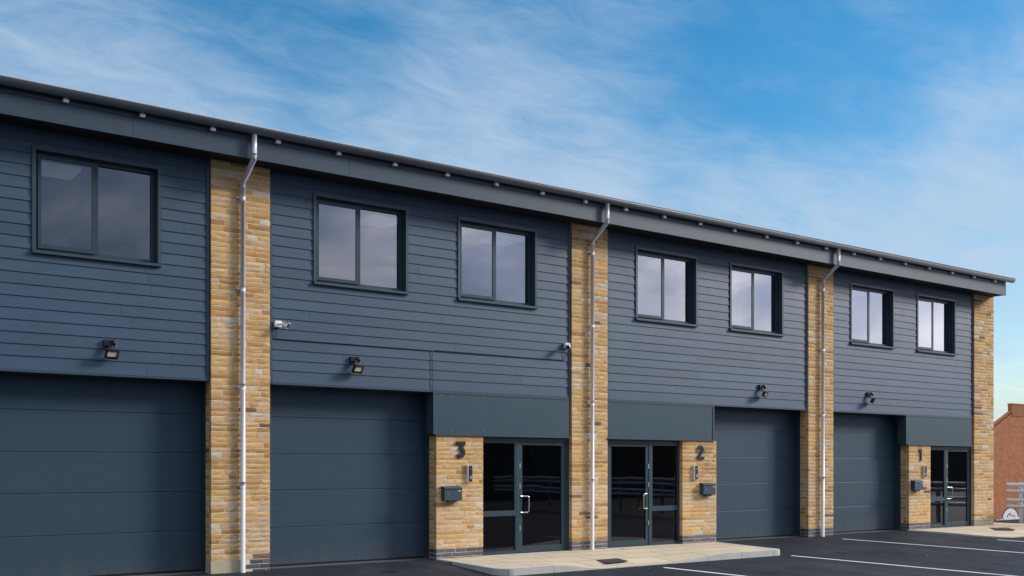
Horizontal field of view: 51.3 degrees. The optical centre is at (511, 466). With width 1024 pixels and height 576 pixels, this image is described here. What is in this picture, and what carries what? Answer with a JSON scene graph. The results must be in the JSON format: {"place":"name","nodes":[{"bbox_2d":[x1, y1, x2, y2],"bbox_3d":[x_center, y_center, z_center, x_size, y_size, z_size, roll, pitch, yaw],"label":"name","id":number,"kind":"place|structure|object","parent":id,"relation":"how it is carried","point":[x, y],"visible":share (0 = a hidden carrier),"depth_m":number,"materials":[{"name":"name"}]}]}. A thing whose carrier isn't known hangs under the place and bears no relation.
{"place":"outdoors","nodes":[
{"label":"outdoors","id":0,"kind":"place"},
{"bbox_2d":[0,0,1023,421],"label":"sky","id":1,"kind":"structure","parent":0,"point":[896,127],"materials":[{"name":"blue"}]},
{"bbox_2d":[165,519,1023,575],"bbox_3d":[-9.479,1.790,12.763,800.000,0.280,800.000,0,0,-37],"label":"ground","id":2,"kind":"structure","parent":0,"point":[960,558],"depth_m":19.76,"materials":[{"name":"black asphalt"}]},
{"bbox_2d":[0,74,1015,575],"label":"business unit terrace","id":3,"kind":"structure","parent":2,"relation":"on","point":[206,422],"depth_m":18.73,"materials":[{"name":"painted timber cladding boards"},{"name":"stone"},{"name":"steel"}]},
{"bbox_2d":[32,145,161,266],"bbox_3d":[-6.019,-3.732,15.479,1.806,1.500,0.244,0,0,-37],"label":"window","id":4,"kind":"structure","parent":3,"relation":"in","point":[85,206],"depth_m":15.46,"materials":[{"name":"clear glass"}]},
{"bbox_2d":[0,373,205,575],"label":"garage door","id":5,"kind":"structure","parent":3,"relation":"in","point":[99,476],"depth_m":15.81,"materials":[{"name":"metal"}]},
{"bbox_2d":[103,340,118,359],"bbox_3d":[-5.800,-1.696,15.434,0.191,0.293,0.202,0,0,-37],"label":"floodlight","id":6,"kind":"object","parent":3,"relation":"attached to","point":[111,353],"visible":1,"depth_m":15.43,"materials":[{"name":"black plastic"}]},
{"bbox_2d":[274,320,290,328],"bbox_3d":[-3.661,-2.258,16.993,0.283,0.134,0.127,0,0,28],"label":"security camera","id":7,"kind":"object","parent":3,"relation":"attached to","point":[280,324],"visible":1,"depth_m":16.98,"materials":[{"name":"white plastic"}]},
{"bbox_2d":[270,386,428,568],"bbox_3d":[-2.803,0.146,18.170,3.327,3.108,0.320,0,0,-37],"label":"garage door","id":8,"kind":"structure","parent":3,"relation":"in","point":[349,469],"depth_m":18.23,"materials":[{"name":"metal"}]},
{"bbox_2d":[276,327,432,391],"bbox_3d":[-2.580,-1.775,17.919,2.965,0.910,0.019,0,0,-37],"label":"cable","id":9,"kind":"object","parent":3,"relation":"attached to","point":[368,345],"visible":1,"depth_m":18.09,"materials":[{"name":"black plastic"}]},
{"bbox_2d":[350,357,363,373],"bbox_3d":[-2.592,-1.696,17.815,0.194,0.293,0.204,0,0,-37],"label":"floodlight","id":10,"kind":"object","parent":3,"relation":"attached to","point":[357,369],"visible":1,"depth_m":17.81,"materials":[{"name":"black plastic"}]},
{"bbox_2d":[313,192,409,294],"bbox_3d":[-2.571,-3.732,18.040,1.806,1.500,0.244,0,0,-37],"label":"window","id":11,"kind":"structure","parent":3,"relation":"in","point":[358,244],"depth_m":18.06,"materials":[{"name":"clear glass"}]},
{"bbox_2d":[441,486,462,501],"bbox_3d":[-1.068,0.491,18.931,0.382,0.288,0.123,0,0,-37],"label":"mailbox","id":12,"kind":"object","parent":3,"relation":"attached to","point":[451,493],"visible":1,"depth_m":18.88,"materials":[{"name":"paint"}]},
{"bbox_2d":[456,441,465,457],"bbox_3d":[-0.918,-0.299,19.098,0.200,0.298,0.020,0,0,-37],"label":"house number","id":13,"kind":"object","parent":3,"relation":"attached to","point":[461,448],"visible":1,"depth_m":19.10,"materials":[{"name":"grey metal"}]},
{"bbox_2d":[466,465,471,481],"bbox_3d":[-0.766,0.130,19.195,0.100,0.300,0.058,0,0,-37],"label":"intercom","id":14,"kind":"object","parent":3,"relation":"attached to","point":[468,473],"visible":1,"depth_m":19.17,"materials":[{"name":"silver plastic"}]},
{"bbox_2d":[433,350,559,359],"bbox_3d":[-0.182,-2.160,19.700,3.010,0.259,0.020,0,0,-37],"label":"cable","id":15,"kind":"object","parent":3,"relation":"attached to","point":[493,354],"visible":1,"depth_m":19.58,"materials":[{"name":"black plastic"}]},
{"bbox_2d":[457,217,538,308],"bbox_3d":[-0.296,-3.732,19.730,1.806,1.500,0.244,0,0,-37],"label":"window","id":16,"kind":"structure","parent":3,"relation":"in","point":[497,262],"depth_m":19.76,"materials":[{"name":"clear glass"}]},
{"bbox_2d":[564,343,570,349],"bbox_3d":[1.063,-2.311,20.517,0.127,0.148,0.284,0,0,-1],"label":"security camera","id":17,"kind":"object","parent":3,"relation":"attached to","point":[567,346],"visible":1,"depth_m":20.42,"materials":[{"name":"white plastic"}]},
{"bbox_2d":[635,246,698,326],"bbox_3d":[3.191,-3.732,22.320,1.806,1.500,0.244,0,0,-37],"label":"window","id":18,"kind":"structure","parent":3,"relation":"in","point":[666,283],"depth_m":22.42,"materials":[{"name":"clear glass"}]},
{"bbox_2d":[693,466,697,479],"bbox_3d":[3.898,0.130,22.660,0.100,0.300,0.058,0,0,-37],"label":"intercom","id":19,"kind":"object","parent":3,"relation":"attached to","point":[695,472],"visible":1,"depth_m":22.64,"materials":[{"name":"silver plastic"}]},
{"bbox_2d":[697,445,703,458],"bbox_3d":[4.031,-0.301,22.774,0.200,0.301,0.019,0,0,-37],"label":"house number","id":20,"kind":"object","parent":3,"relation":"attached to","point":[701,452],"visible":1,"depth_m":22.76,"materials":[{"name":"grey metal"}]},
{"bbox_2d":[700,483,715,495],"bbox_3d":[4.194,0.491,22.839,0.382,0.288,0.123,0,0,-37],"label":"mailbox","id":21,"kind":"object","parent":3,"relation":"attached to","point":[707,489],"visible":1,"depth_m":22.78,"materials":[{"name":"paint"}]},
{"bbox_2d":[729,262,784,336],"bbox_3d":[5.455,-3.732,24.001,1.806,1.500,0.244,0,0,-37],"label":"window","id":22,"kind":"structure","parent":3,"relation":"in","point":[756,306],"depth_m":24.13,"materials":[{"name":"clear glass"}]},
{"bbox_2d":[714,407,801,541],"bbox_3d":[5.468,0.146,24.312,3.328,3.108,0.320,0,0,-37],"label":"garage door","id":23,"kind":"structure","parent":3,"relation":"in","point":[758,451],"depth_m":24.49,"materials":[{"name":"metal"}]},
{"bbox_2d":[758,385,768,397],"bbox_3d":[5.638,-1.696,23.950,0.211,0.293,0.196,0,0,29],"label":"floodlight","id":24,"kind":"object","parent":3,"relation":"attached to","point":[764,393],"visible":1,"depth_m":23.94,"materials":[{"name":"black plastic"}]},
{"bbox_2d":[833,413,900,534],"bbox_3d":[8.724,0.146,26.730,3.313,3.108,0.320,0,0,-37],"label":"garage door","id":25,"kind":"structure","parent":3,"relation":"in","point":[866,454],"depth_m":26.96,"materials":[{"name":"metal"}]},
{"bbox_2d":[866,392,874,403],"bbox_3d":[8.862,-1.696,26.345,0.213,0.293,0.199,0,0,23],"label":"floodlight","id":26,"kind":"object","parent":3,"relation":"attached to","point":[870,394],"visible":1,"depth_m":26.34,"materials":[{"name":"black metal"}]},
{"bbox_2d":[850,282,895,348],"bbox_3d":[8.915,-3.732,26.571,1.806,1.500,0.244,0,0,-37],"label":"window","id":27,"kind":"structure","parent":3,"relation":"in","point":[871,307],"depth_m":26.71,"materials":[{"name":"clear glass"}]},
{"bbox_2d":[911,480,923,490],"bbox_3d":[10.436,0.491,27.475,0.382,0.288,0.123,0,0,-37],"label":"mailbox","id":28,"kind":"object","parent":3,"relation":"attached to","point":[916,485],"visible":1,"depth_m":27.40,"materials":[{"name":"paint"}]},
{"bbox_2d":[923,466,926,476],"bbox_3d":[10.738,0.130,27.740,0.100,0.300,0.058,0,0,-37],"label":"intercom","id":29,"kind":"object","parent":3,"relation":"attached to","point":[924,471],"visible":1,"depth_m":27.71,"materials":[{"name":"silver plastic"}]},
{"bbox_2d":[916,294,956,355],"bbox_3d":[11.173,-3.732,28.248,1.806,1.500,0.244,0,0,-37],"label":"window","id":30,"kind":"structure","parent":3,"relation":"in","point":[936,316],"depth_m":28.42,"materials":[{"name":"clear glass"}]},
{"bbox_2d":[435,542,779,575],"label":"kerb","id":31,"kind":"structure","parent":2,"relation":"on","point":[515,571],"depth_m":17.93,"materials":[{"name":"concrete"}]},
{"bbox_2d":[663,567,742,575],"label":"parking line","id":32,"kind":"object","parent":2,"relation":"on","point":[703,571],"visible":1,"depth_m":18.06,"materials":[{"name":"paint"}]},
{"bbox_2d":[791,555,1011,575],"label":"parking line","id":33,"kind":"object","parent":2,"relation":"on","point":[907,566],"visible":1,"depth_m":19.52,"materials":[{"name":"paint"}]},
{"bbox_2d":[848,539,1021,552],"bbox_3d":[10.199,1.791,22.856,6.258,0.239,0.100,0,0,35],"label":"parking line","id":34,"kind":"object","parent":2,"relation":"on","point":[939,546],"visible":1,"depth_m":23.41,"materials":[{"name":"paint"}]},
{"bbox_2d":[907,523,1023,537],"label":"kerb","id":35,"kind":"structure","parent":2,"relation":"on","point":[951,533],"depth_m":26.39,"materials":[{"name":"concrete"}]},
{"bbox_2d":[993,403,1023,519],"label":"old brick wall","id":36,"kind":"structure","parent":2,"relation":"on","point":[1008,451],"depth_m":33.12,"materials":[{"name":"red brick"}]},
{"bbox_2d":[1005,482,1023,523],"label":"crash barrier","id":37,"kind":"object","parent":2,"relation":"on","point":[1020,499],"visible":0.93,"depth_m":30.70,"materials":[{"name":"silver metal"}]},
{"bbox_2d":[438,542,779,568],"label":"pavement","id":38,"kind":"structure","parent":0,"point":[651,555],"depth_m":19.61,"materials":[{"name":"beige concrete"}]},
{"bbox_2d":[594,558,626,562],"bbox_3d":[1.737,1.677,19.117,0.498,0.017,1.121,0,0,-16],"label":"manhole cover","id":39,"kind":"object","parent":38,"relation":"on","point":[613,560],"visible":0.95,"depth_m":18.95,"materials":[{"name":"grey metal"}]},
{"bbox_2d":[918,524,1023,536],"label":"pavement","id":40,"kind":"structure","parent":0,"point":[987,530],"depth_m":27.52,"materials":[{"name":"beige concrete"}]},
{"bbox_2d":[991,528,1014,529],"bbox_3d":[12.881,1.641,28.049,0.506,0.017,1.102,0,0,13],"label":"manhole cover","id":41,"kind":"object","parent":40,"relation":"on","point":[1002,529],"visible":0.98,"depth_m":27.73,"materials":[{"name":"grey metal"}]},
{"bbox_2d":[994,522,1015,524],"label":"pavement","id":42,"kind":"structure","parent":0,"point":[995,523],"depth_m":30.54,"materials":[{"name":"beige concrete"}]}
]}

